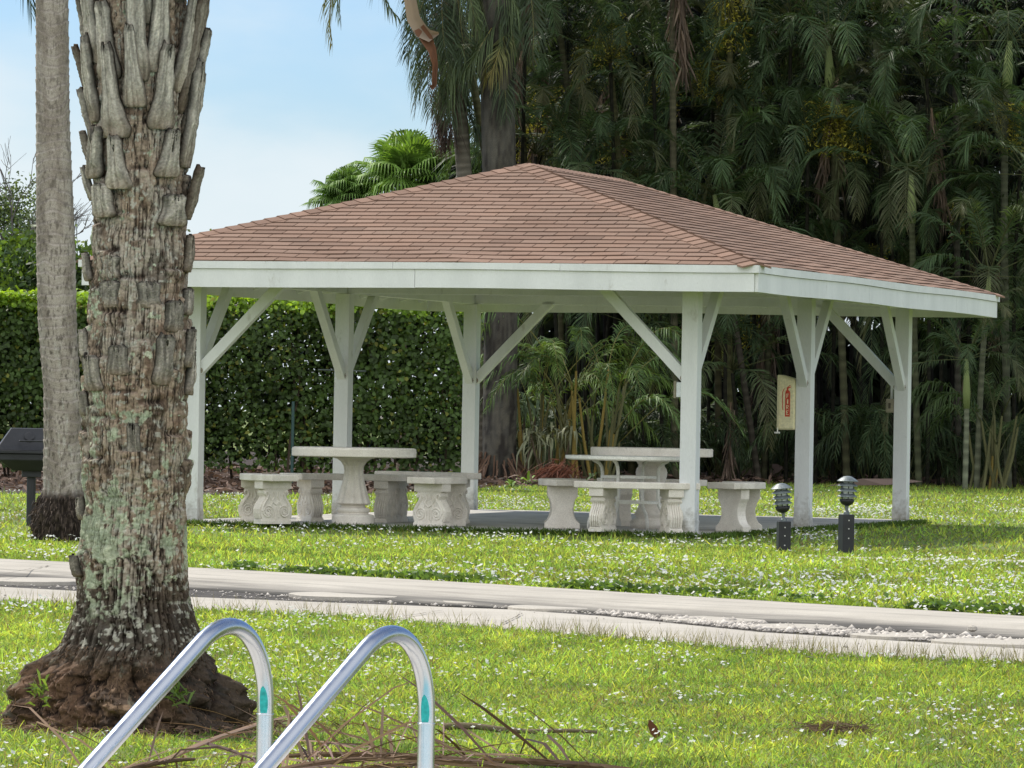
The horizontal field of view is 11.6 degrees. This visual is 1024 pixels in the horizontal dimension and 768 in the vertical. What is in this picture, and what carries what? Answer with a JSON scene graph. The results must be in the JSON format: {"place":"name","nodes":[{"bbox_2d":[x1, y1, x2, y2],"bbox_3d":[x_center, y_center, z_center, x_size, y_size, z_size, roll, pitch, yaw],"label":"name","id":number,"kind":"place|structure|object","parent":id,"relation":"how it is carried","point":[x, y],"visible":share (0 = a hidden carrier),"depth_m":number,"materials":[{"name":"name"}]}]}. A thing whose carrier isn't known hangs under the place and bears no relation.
{"place":"outdoors","nodes":[
{"label":"outdoors","id":0,"kind":"place"},
{"bbox_2d":[0,171,76,421],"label":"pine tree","id":1,"kind":"object","parent":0,"point":[5,219],"visible":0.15,"depth_m":134.78,"materials":[{"name":"green plant"}]},
{"bbox_2d":[0,0,1014,413],"label":"sky","id":2,"kind":"structure","parent":0,"point":[279,114],"materials":[{"name":"blue"}]},
{"bbox_2d":[0,410,1023,767],"bbox_3d":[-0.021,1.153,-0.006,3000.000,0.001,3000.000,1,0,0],"label":"ground","id":3,"kind":"structure","parent":0,"point":[826,540],"depth_m":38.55,"materials":[{"name":"green plant"}]},
{"bbox_2d":[0,428,43,525],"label":"barbecue grill","id":4,"kind":"object","parent":3,"relation":"on","point":[21,449],"visible":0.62,"depth_m":47.21,"materials":[{"name":"black metal"}]},
{"bbox_2d":[26,0,83,542],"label":"ringed palm","id":5,"kind":"object","parent":3,"relation":"on","point":[53,512],"visible":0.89,"depth_m":41.76,"materials":[{"name":"grey plant"}]},
{"bbox_2d":[2,0,256,733],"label":"cabbage palm","id":6,"kind":"object","parent":3,"relation":"on","point":[132,631],"visible":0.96,"depth_m":17.89,"materials":[{"name":"grey plant"}]},
{"bbox_2d":[8,704,326,767],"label":"dead palm frond","id":7,"kind":"object","parent":3,"relation":"on","point":[155,763],"visible":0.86,"depth_m":15.40,"materials":[{"name":"brown plant"}]},
{"bbox_2d":[0,709,414,741],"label":"root litter","id":8,"kind":"object","parent":3,"relation":"on","point":[6,723],"visible":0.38,"depth_m":17.62,"materials":[{"name":"brown plant"}]},
{"bbox_2d":[130,673,519,767],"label":"dead palm frond","id":9,"kind":"object","parent":3,"relation":"on","point":[464,760],"visible":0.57,"depth_m":15.50,"materials":[{"name":"brown plant"}]},
{"bbox_2d":[235,712,519,767],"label":"dead palm frond","id":10,"kind":"object","parent":3,"relation":"on","point":[403,764],"visible":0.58,"depth_m":15.33,"materials":[{"name":"brown plant"}]},
{"bbox_2d":[226,681,535,767],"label":"dead palm frond","id":11,"kind":"object","parent":3,"relation":"on","point":[318,763],"visible":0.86,"depth_m":15.03,"materials":[{"name":"brown plant"}]},
{"bbox_2d":[0,585,930,642],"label":"gutter bed","id":12,"kind":"object","parent":3,"relation":"on","point":[205,594],"visible":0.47,"depth_m":30.21,"materials":[{"name":"grey concrete"}]},
{"bbox_2d":[594,608,1023,641],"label":"gravel","id":13,"kind":"structure","parent":12,"relation":"on","point":[819,630],"depth_m":26.94,"materials":[{"name":"grey gravel"}]},
{"bbox_2d":[0,451,1023,494],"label":"mulch bed","id":14,"kind":"object","parent":3,"relation":"on","point":[247,462],"visible":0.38,"depth_m":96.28,"materials":[{"name":"plant"}]},
{"bbox_2d":[0,236,92,403],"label":"leafy tree","id":15,"kind":"object","parent":14,"relation":"on","point":[22,270],"visible":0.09,"depth_m":103.60,"materials":[{"name":"green plant"}]},
{"bbox_2d":[0,285,463,486],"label":"hedge","id":16,"kind":"object","parent":14,"relation":"on","point":[391,333],"visible":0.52,"depth_m":74.13,"materials":[{"name":"green plant"}]},
{"bbox_2d":[301,162,386,209],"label":"fan palm","id":17,"kind":"object","parent":14,"relation":"on","point":[339,186],"visible":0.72,"depth_m":96.75,"materials":[{"name":"green plant"}]},
{"bbox_2d":[346,129,452,467],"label":"fan palm","id":18,"kind":"object","parent":14,"relation":"on","point":[402,161],"visible":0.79,"depth_m":96.56,"materials":[{"name":"green plant"}]},
{"bbox_2d":[319,0,553,464],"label":"coconut palm","id":19,"kind":"object","parent":14,"relation":"on","point":[442,29],"visible":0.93,"depth_m":83.01,"materials":[{"name":"green plant"}]},
{"bbox_2d":[478,0,535,480],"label":"royal palm","id":20,"kind":"object","parent":14,"relation":"on","point":[499,443],"visible":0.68,"depth_m":83.02,"materials":[{"name":"grey plant"}]},
{"bbox_2d":[435,0,634,458],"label":"areca palm","id":21,"kind":"object","parent":14,"relation":"on","point":[523,102],"visible":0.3,"depth_m":86.69,"materials":[{"name":"green plant"}]},
{"bbox_2d":[430,62,648,434],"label":"areca palm","id":22,"kind":"object","parent":14,"relation":"on","point":[536,149],"visible":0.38,"depth_m":87.23,"materials":[{"name":"green plant"}]},
{"bbox_2d":[468,0,625,396],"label":"areca palm","id":23,"kind":"object","parent":14,"relation":"on","point":[540,130],"visible":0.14,"depth_m":89.12,"materials":[{"name":"green plant"}]},
{"bbox_2d":[516,419,581,471],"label":"lance plant","id":24,"kind":"object","parent":14,"relation":"on","point":[538,440],"visible":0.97,"depth_m":83.14,"materials":[{"name":"green plant"}]},
{"bbox_2d":[514,0,597,474],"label":"areca palm","id":25,"kind":"object","parent":14,"relation":"on","point":[561,44],"visible":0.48,"depth_m":86.99,"materials":[{"name":"green plant"}]},
{"bbox_2d":[436,320,680,476],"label":"palm clump","id":26,"kind":"object","parent":14,"relation":"on","point":[553,349],"visible":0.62,"depth_m":84.27,"materials":[{"name":"green plant"}]},
{"bbox_2d":[468,46,654,457],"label":"areca palm","id":27,"kind":"object","parent":14,"relation":"on","point":[561,315],"visible":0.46,"depth_m":86.99,"materials":[{"name":"green plant"}]},
{"bbox_2d":[469,0,669,467],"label":"areca palm","id":28,"kind":"object","parent":14,"relation":"on","point":[579,5],"visible":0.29,"depth_m":88.02,"materials":[{"name":"green plant"}]},
{"bbox_2d":[515,93,678,474],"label":"areca palm","id":29,"kind":"object","parent":14,"relation":"on","point":[604,115],"visible":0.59,"depth_m":85.88,"materials":[{"name":"green plant"}]},
{"bbox_2d":[451,312,746,480],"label":"palm clump","id":30,"kind":"object","parent":14,"relation":"on","point":[611,438],"visible":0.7,"depth_m":83.37,"materials":[{"name":"green plant"}]},
{"bbox_2d":[514,0,707,474],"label":"areca palm","id":31,"kind":"object","parent":14,"relation":"on","point":[617,6],"visible":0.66,"depth_m":86.38,"materials":[{"name":"green plant"}]},
{"bbox_2d":[531,0,737,413],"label":"areca palm","id":32,"kind":"object","parent":14,"relation":"on","point":[627,156],"visible":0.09,"depth_m":92.79,"materials":[{"name":"green plant"}]},
{"bbox_2d":[528,313,743,446],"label":"areca palm","id":33,"kind":"object","parent":14,"relation":"on","point":[582,325],"visible":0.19,"depth_m":86.08,"materials":[{"name":"green plant"}]},
{"bbox_2d":[563,101,739,404],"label":"areca palm","id":34,"kind":"object","parent":14,"relation":"on","point":[595,153],"visible":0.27,"depth_m":87.56,"materials":[{"name":"green plant"}]},
{"bbox_2d":[585,0,719,474],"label":"areca palm","id":35,"kind":"object","parent":14,"relation":"on","point":[631,467],"visible":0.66,"depth_m":86.96,"materials":[{"name":"green plant"}]},
{"bbox_2d":[562,0,750,447],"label":"areca palm","id":36,"kind":"object","parent":14,"relation":"on","point":[646,34],"visible":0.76,"depth_m":86.33,"materials":[{"name":"green plant"}]},
{"bbox_2d":[665,0,696,478],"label":"areca palm","id":37,"kind":"object","parent":14,"relation":"on","point":[683,43],"visible":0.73,"depth_m":85.96,"materials":[{"name":"green plant"}]},
{"bbox_2d":[577,416,792,478],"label":"palm clump","id":38,"kind":"object","parent":14,"relation":"on","point":[716,442],"visible":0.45,"depth_m":86.49,"materials":[{"name":"green plant"}]},
{"bbox_2d":[624,0,761,480],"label":"areca palm","id":39,"kind":"object","parent":14,"relation":"on","point":[731,12],"visible":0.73,"depth_m":86.45,"materials":[{"name":"green plant"}]},
{"bbox_2d":[582,12,825,478],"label":"areca palm","id":40,"kind":"object","parent":14,"relation":"on","point":[650,77],"visible":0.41,"depth_m":87.64,"materials":[{"name":"green plant"}]},
{"bbox_2d":[625,0,819,478],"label":"areca palm","id":41,"kind":"object","parent":14,"relation":"on","point":[717,348],"visible":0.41,"depth_m":87.45,"materials":[{"name":"green plant"}]},
{"bbox_2d":[611,104,834,481],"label":"areca palm","id":42,"kind":"object","parent":14,"relation":"on","point":[749,418],"visible":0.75,"depth_m":85.78,"materials":[{"name":"green plant"}]},
{"bbox_2d":[608,313,861,481],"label":"areca palm","id":43,"kind":"object","parent":14,"relation":"on","point":[728,466],"visible":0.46,"depth_m":85.81,"materials":[{"name":"green plant"}]},
{"bbox_2d":[635,145,840,480],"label":"areca palm","id":44,"kind":"object","parent":14,"relation":"on","point":[725,198],"visible":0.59,"depth_m":85.63,"materials":[{"name":"green plant"}]},
{"bbox_2d":[619,405,875,480],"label":"palm clump","id":45,"kind":"object","parent":14,"relation":"on","point":[654,421],"visible":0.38,"depth_m":87.06,"materials":[{"name":"green plant"}]},
{"bbox_2d":[647,8,851,479],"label":"areca palm","id":46,"kind":"object","parent":14,"relation":"on","point":[798,39],"visible":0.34,"depth_m":87.66,"materials":[{"name":"green plant"}]},
{"bbox_2d":[478,0,1023,477],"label":"foliage","id":47,"kind":"object","parent":14,"relation":"on","point":[548,328],"visible":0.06,"depth_m":101.69,"materials":[{"name":"green plant"}]},
{"bbox_2d":[651,34,865,476],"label":"areca palm","id":48,"kind":"object","parent":14,"relation":"on","point":[725,81],"visible":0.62,"depth_m":86.53,"materials":[{"name":"green plant"}]},
{"bbox_2d":[669,175,867,478],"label":"areca palm","id":49,"kind":"object","parent":14,"relation":"on","point":[760,365],"visible":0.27,"depth_m":87.41,"materials":[{"name":"green plant"}]},
{"bbox_2d":[677,84,869,481],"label":"areca palm","id":50,"kind":"object","parent":14,"relation":"on","point":[767,356],"visible":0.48,"depth_m":86.64,"materials":[{"name":"green plant"}]},
{"bbox_2d":[677,101,879,480],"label":"areca palm","id":51,"kind":"object","parent":14,"relation":"on","point":[763,153],"visible":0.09,"depth_m":89.92,"materials":[{"name":"green plant"}]},
{"bbox_2d":[700,0,898,483],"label":"areca palm","id":52,"kind":"object","parent":14,"relation":"on","point":[865,11],"visible":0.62,"depth_m":86.64,"materials":[{"name":"green plant"}]},
{"bbox_2d":[732,173,874,466],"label":"areca palm","id":53,"kind":"object","parent":14,"relation":"on","point":[773,365],"visible":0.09,"depth_m":90.95,"materials":[{"name":"green plant"}]},
{"bbox_2d":[696,86,926,482],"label":"areca palm","id":54,"kind":"object","parent":14,"relation":"on","point":[868,170],"visible":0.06,"depth_m":89.13,"materials":[{"name":"green plant"}]},
{"bbox_2d":[752,2,952,478],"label":"areca palm","id":55,"kind":"object","parent":14,"relation":"on","point":[865,224],"visible":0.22,"depth_m":88.94,"materials":[{"name":"green plant"}]},
{"bbox_2d":[847,65,1023,275],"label":"areca palm","id":56,"kind":"object","parent":14,"relation":"on","point":[915,78],"visible":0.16,"depth_m":90.05,"materials":[{"name":"green plant"}]},
{"bbox_2d":[888,0,1023,467],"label":"areca palm","id":57,"kind":"object","parent":14,"relation":"on","point":[961,13],"visible":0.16,"depth_m":89.81,"materials":[{"name":"green plant"}]},
{"bbox_2d":[0,559,1023,638],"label":"raised concrete curb","id":58,"kind":"structure","parent":3,"relation":"on","point":[440,593],"depth_m":29.70,"materials":[{"name":"beige concrete"}]},
{"bbox_2d":[0,517,1023,667],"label":"tall grass","id":59,"kind":"structure","parent":3,"relation":"on","point":[671,534],"depth_m":29.05,"materials":[{"name":"green plant"}]},
{"bbox_2d":[0,484,1023,616],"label":"blossoms","id":60,"kind":"object","parent":3,"relation":"on","point":[736,576],"visible":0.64,"depth_m":36.96,"materials":[{"name":"white plant"}]},
{"bbox_2d":[0,609,1023,767],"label":"blossoms","id":61,"kind":"object","parent":3,"relation":"on","point":[843,743],"visible":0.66,"depth_m":20.22,"materials":[{"name":"white plant"}]},
{"bbox_2d":[0,587,1023,667],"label":"concrete walk","id":62,"kind":"structure","parent":3,"relation":"on","point":[497,616],"depth_m":27.19,"materials":[{"name":"beige concrete"}]},
{"bbox_2d":[399,688,629,767],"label":"dead palm frond","id":63,"kind":"object","parent":3,"relation":"on","point":[544,761],"visible":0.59,"depth_m":15.96,"materials":[{"name":"brown plant"}]},
{"bbox_2d":[225,559,1023,615],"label":"ground cover","id":64,"kind":"object","parent":3,"relation":"on","point":[936,602],"visible":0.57,"depth_m":31.80,"materials":[{"name":"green plant"}]},
{"bbox_2d":[771,483,791,551],"bbox_3d":[2.260,1.140,42.258,0.188,0.616,0.180,1,0,-9],"label":"bollard lamp","id":65,"kind":"object","parent":3,"relation":"on","point":[783,528],"visible":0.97,"depth_m":42.21,"materials":[{"name":"black metal"}]},
{"bbox_2d":[701,61,902,238],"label":"areca palm","id":66,"kind":"object","parent":3,"relation":"on","point":[795,93],"visible":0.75,"depth_m":85.50,"materials":[{"name":"green plant"}]},
{"bbox_2d":[755,207,898,484],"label":"areca palm","id":67,"kind":"object","parent":3,"relation":"on","point":[819,230],"visible":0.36,"depth_m":86.42,"materials":[{"name":"green plant"}]},
{"bbox_2d":[699,0,966,475],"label":"areca palm","id":68,"kind":"object","parent":3,"relation":"on","point":[832,128],"visible":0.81,"depth_m":85.93,"materials":[{"name":"green plant"}]},
{"bbox_2d":[752,0,932,483],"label":"areca palm","id":69,"kind":"object","parent":3,"relation":"on","point":[868,4],"visible":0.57,"depth_m":86.63,"materials":[{"name":"green plant"}]},
{"bbox_2d":[765,90,926,476],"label":"areca palm","id":70,"kind":"object","parent":3,"relation":"on","point":[846,188],"visible":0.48,"depth_m":85.82,"materials":[{"name":"green plant"}]},
{"bbox_2d":[837,476,857,554],"bbox_3d":[2.807,1.113,42.177,0.180,0.687,0.180,1,0,-20],"label":"bollard lamp","id":71,"kind":"object","parent":3,"relation":"on","point":[846,526],"visible":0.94,"depth_m":42.13,"materials":[{"name":"black metal"}]},
{"bbox_2d":[742,209,965,478],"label":"areca palm","id":72,"kind":"object","parent":3,"relation":"on","point":[815,222],"visible":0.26,"depth_m":86.62,"materials":[{"name":"green plant"}]},
{"bbox_2d":[721,403,996,485],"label":"palm clump","id":73,"kind":"object","parent":3,"relation":"on","point":[874,421],"visible":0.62,"depth_m":86.03,"materials":[{"name":"green plant"}]},
{"bbox_2d":[773,0,979,478],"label":"areca palm","id":74,"kind":"object","parent":3,"relation":"on","point":[890,13],"visible":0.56,"depth_m":86.65,"materials":[{"name":"green plant"}]},
{"bbox_2d":[750,407,1023,484],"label":"palm clump","id":75,"kind":"object","parent":3,"relation":"on","point":[870,434],"visible":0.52,"depth_m":86.24,"materials":[{"name":"green plant"}]},
{"bbox_2d":[799,103,1000,478],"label":"areca palm","id":76,"kind":"object","parent":3,"relation":"on","point":[834,190],"visible":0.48,"depth_m":86.16,"materials":[{"name":"green plant"}]},
{"bbox_2d":[788,82,1023,486],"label":"areca palm","id":77,"kind":"object","parent":3,"relation":"on","point":[911,198],"visible":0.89,"depth_m":84.93,"materials":[{"name":"green plant"}]},
{"bbox_2d":[832,0,1019,485],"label":"areca palm","id":78,"kind":"object","parent":3,"relation":"on","point":[931,122],"visible":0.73,"depth_m":85.99,"materials":[{"name":"green plant"}]},
{"bbox_2d":[853,148,1023,485],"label":"areca palm","id":79,"kind":"object","parent":3,"relation":"on","point":[874,193],"visible":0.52,"depth_m":86.48,"materials":[{"name":"green plant"}]},
{"bbox_2d":[855,186,1023,488],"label":"areca palm","id":80,"kind":"object","parent":3,"relation":"on","point":[964,201],"visible":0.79,"depth_m":83.95,"materials":[{"name":"green plant"}]},
{"bbox_2d":[858,262,1023,482],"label":"areca palm","id":81,"kind":"object","parent":3,"relation":"on","point":[918,325],"visible":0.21,"depth_m":86.91,"materials":[{"name":"green plant"}]},
{"bbox_2d":[864,0,1023,487],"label":"areca palm","id":82,"kind":"object","parent":3,"relation":"on","point":[1007,71],"visible":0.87,"depth_m":85.45,"materials":[{"name":"green plant"}]},
{"bbox_2d":[871,35,1023,485],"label":"areca palm","id":83,"kind":"object","parent":3,"relation":"on","point":[984,66],"visible":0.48,"depth_m":86.51,"materials":[{"name":"green plant"}]},
{"bbox_2d":[879,286,1023,489],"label":"areca palm","id":84,"kind":"object","parent":3,"relation":"on","point":[966,369],"visible":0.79,"depth_m":82.95,"materials":[{"name":"green plant"}]},
{"bbox_2d":[882,130,1023,485],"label":"areca palm","id":85,"kind":"object","parent":3,"relation":"on","point":[973,250],"visible":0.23,"depth_m":87.73,"materials":[{"name":"green plant"}]},
{"bbox_2d":[952,0,960,485],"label":"areca palm","id":86,"kind":"object","parent":3,"relation":"on","point":[957,377],"visible":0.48,"depth_m":86.97,"materials":[{"name":"green plant"}]},
{"bbox_2d":[911,372,1023,489],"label":"palm clump","id":87,"kind":"object","parent":3,"relation":"on","point":[916,396],"visible":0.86,"depth_m":83.98,"materials":[{"name":"green plant"}]},
{"bbox_2d":[912,46,1023,487],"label":"areca palm","id":88,"kind":"object","parent":3,"relation":"on","point":[988,91],"visible":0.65,"depth_m":85.84,"materials":[{"name":"green plant"}]},
{"bbox_2d":[917,84,1023,251],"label":"areca palm","id":89,"kind":"object","parent":3,"relation":"on","point":[1017,102],"visible":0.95,"depth_m":84.84,"materials":[{"name":"green plant"}]},
{"bbox_2d":[921,277,1023,475],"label":"areca palm","id":90,"kind":"object","parent":3,"relation":"on","point":[1020,332],"visible":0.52,"depth_m":86.09,"materials":[{"name":"green plant"}]},
{"bbox_2d":[931,181,1023,311],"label":"areca palm","id":91,"kind":"object","parent":3,"relation":"on","point":[993,201],"visible":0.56,"depth_m":86.17,"materials":[{"name":"green plant"}]},
{"bbox_2d":[194,509,913,537],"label":"patio","id":92,"kind":"structure","parent":0,"point":[501,519],"depth_m":52.07,"materials":[{"name":"concrete"}]},
{"bbox_2d":[238,473,298,523],"bbox_3d":[-2.367,1.099,48.355,0.463,0.470,1.127,1,0,-16],"label":"stone bench","id":93,"kind":"object","parent":92,"relation":"on","point":[265,500],"visible":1,"depth_m":48.02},
{"bbox_2d":[279,473,416,522],"bbox_3d":[-1.611,1.119,49.496,1.357,0.470,0.510,1,0,-5],"label":"stone bench","id":94,"kind":"object","parent":92,"relation":"on","point":[310,507],"visible":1,"depth_m":49.37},
{"bbox_2d":[292,446,416,524],"bbox_3d":[-1.530,0.982,48.595,1.204,0.738,1.204,1,0,0],"label":"stone table","id":95,"kind":"object","parent":92,"relation":"on","point":[353,500],"visible":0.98,"depth_m":48.44,"materials":[{"name":"white stone"}]},
{"bbox_2d":[375,471,480,522],"bbox_3d":[-0.863,1.119,49.753,1.163,0.500,0.445,1,0,30],"label":"stone bench","id":96,"kind":"object","parent":92,"relation":"on","point":[402,499],"visible":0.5,"depth_m":49.74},
{"bbox_2d":[407,476,467,526],"bbox_3d":[-0.689,1.129,48.384,0.463,0.470,1.127,1,0,14],"label":"stone bench","id":97,"kind":"object","parent":92,"relation":"on","point":[440,502],"visible":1,"depth_m":48.05,"materials":[{"name":"white stone"}]},
{"bbox_2d":[76,163,1004,532],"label":"pavilion","id":98,"kind":"structure","parent":92,"relation":"on","point":[540,241],"depth_m":48.86,"materials":[{"name":"white paint"}]},
{"bbox_2d":[774,375,795,433],"bbox_3d":[2.805,0.207,51.282,0.200,0.599,0.233,1,0,18],"label":"fire cabinet","id":99,"kind":"object","parent":98,"relation":"attached to","point":[786,400],"visible":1,"depth_m":51.19,"materials":[{"name":"beige plastic"}]},
{"bbox_2d":[538,478,586,528],"bbox_3d":[0.484,1.151,48.594,0.469,0.470,1.159,1,0,0],"label":"stone bench","id":100,"kind":"object","parent":92,"relation":"on","point":[562,494],"visible":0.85,"depth_m":48.22,"materials":[{"name":"white stone"}]},
{"bbox_2d":[565,455,679,529],"bbox_3d":[1.124,1.040,47.945,1.244,0.712,1.244,1,0,-14],"label":"metal table","id":101,"kind":"object","parent":92,"relation":"on","point":[663,460],"visible":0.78,"depth_m":47.67,"materials":[{"name":"white metal"}]},
{"bbox_2d":[574,481,699,532],"bbox_3d":[1.177,1.157,47.306,1.191,0.470,0.474,1,0,6],"label":"stone bench","id":102,"kind":"object","parent":92,"relation":"on","point":[603,513],"visible":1,"depth_m":47.17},
{"bbox_2d":[591,447,712,528],"bbox_3d":[1.352,1.011,48.895,1.190,0.785,1.190,1,0,0],"label":"stone table","id":103,"kind":"object","parent":92,"relation":"on","point":[652,510],"visible":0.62,"depth_m":48.73,"materials":[{"name":"white stone"}]},
{"bbox_2d":[707,481,765,531],"bbox_3d":[2.189,1.181,48.516,0.483,0.470,1.224,1,0,12],"label":"stone bench","id":104,"kind":"object","parent":92,"relation":"on","point":[738,500],"visible":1,"depth_m":48.15,"materials":[{"name":"white stone"}]},
{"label":"pool deck","id":105,"kind":"structure","parent":0,"visible":0},
{"bbox_2d":[78,618,435,767],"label":"pool ladder","id":106,"kind":"object","parent":105,"relation":"on","point":[270,753],"visible":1,"depth_m":14.09,"materials":[{"name":"silver metal"}]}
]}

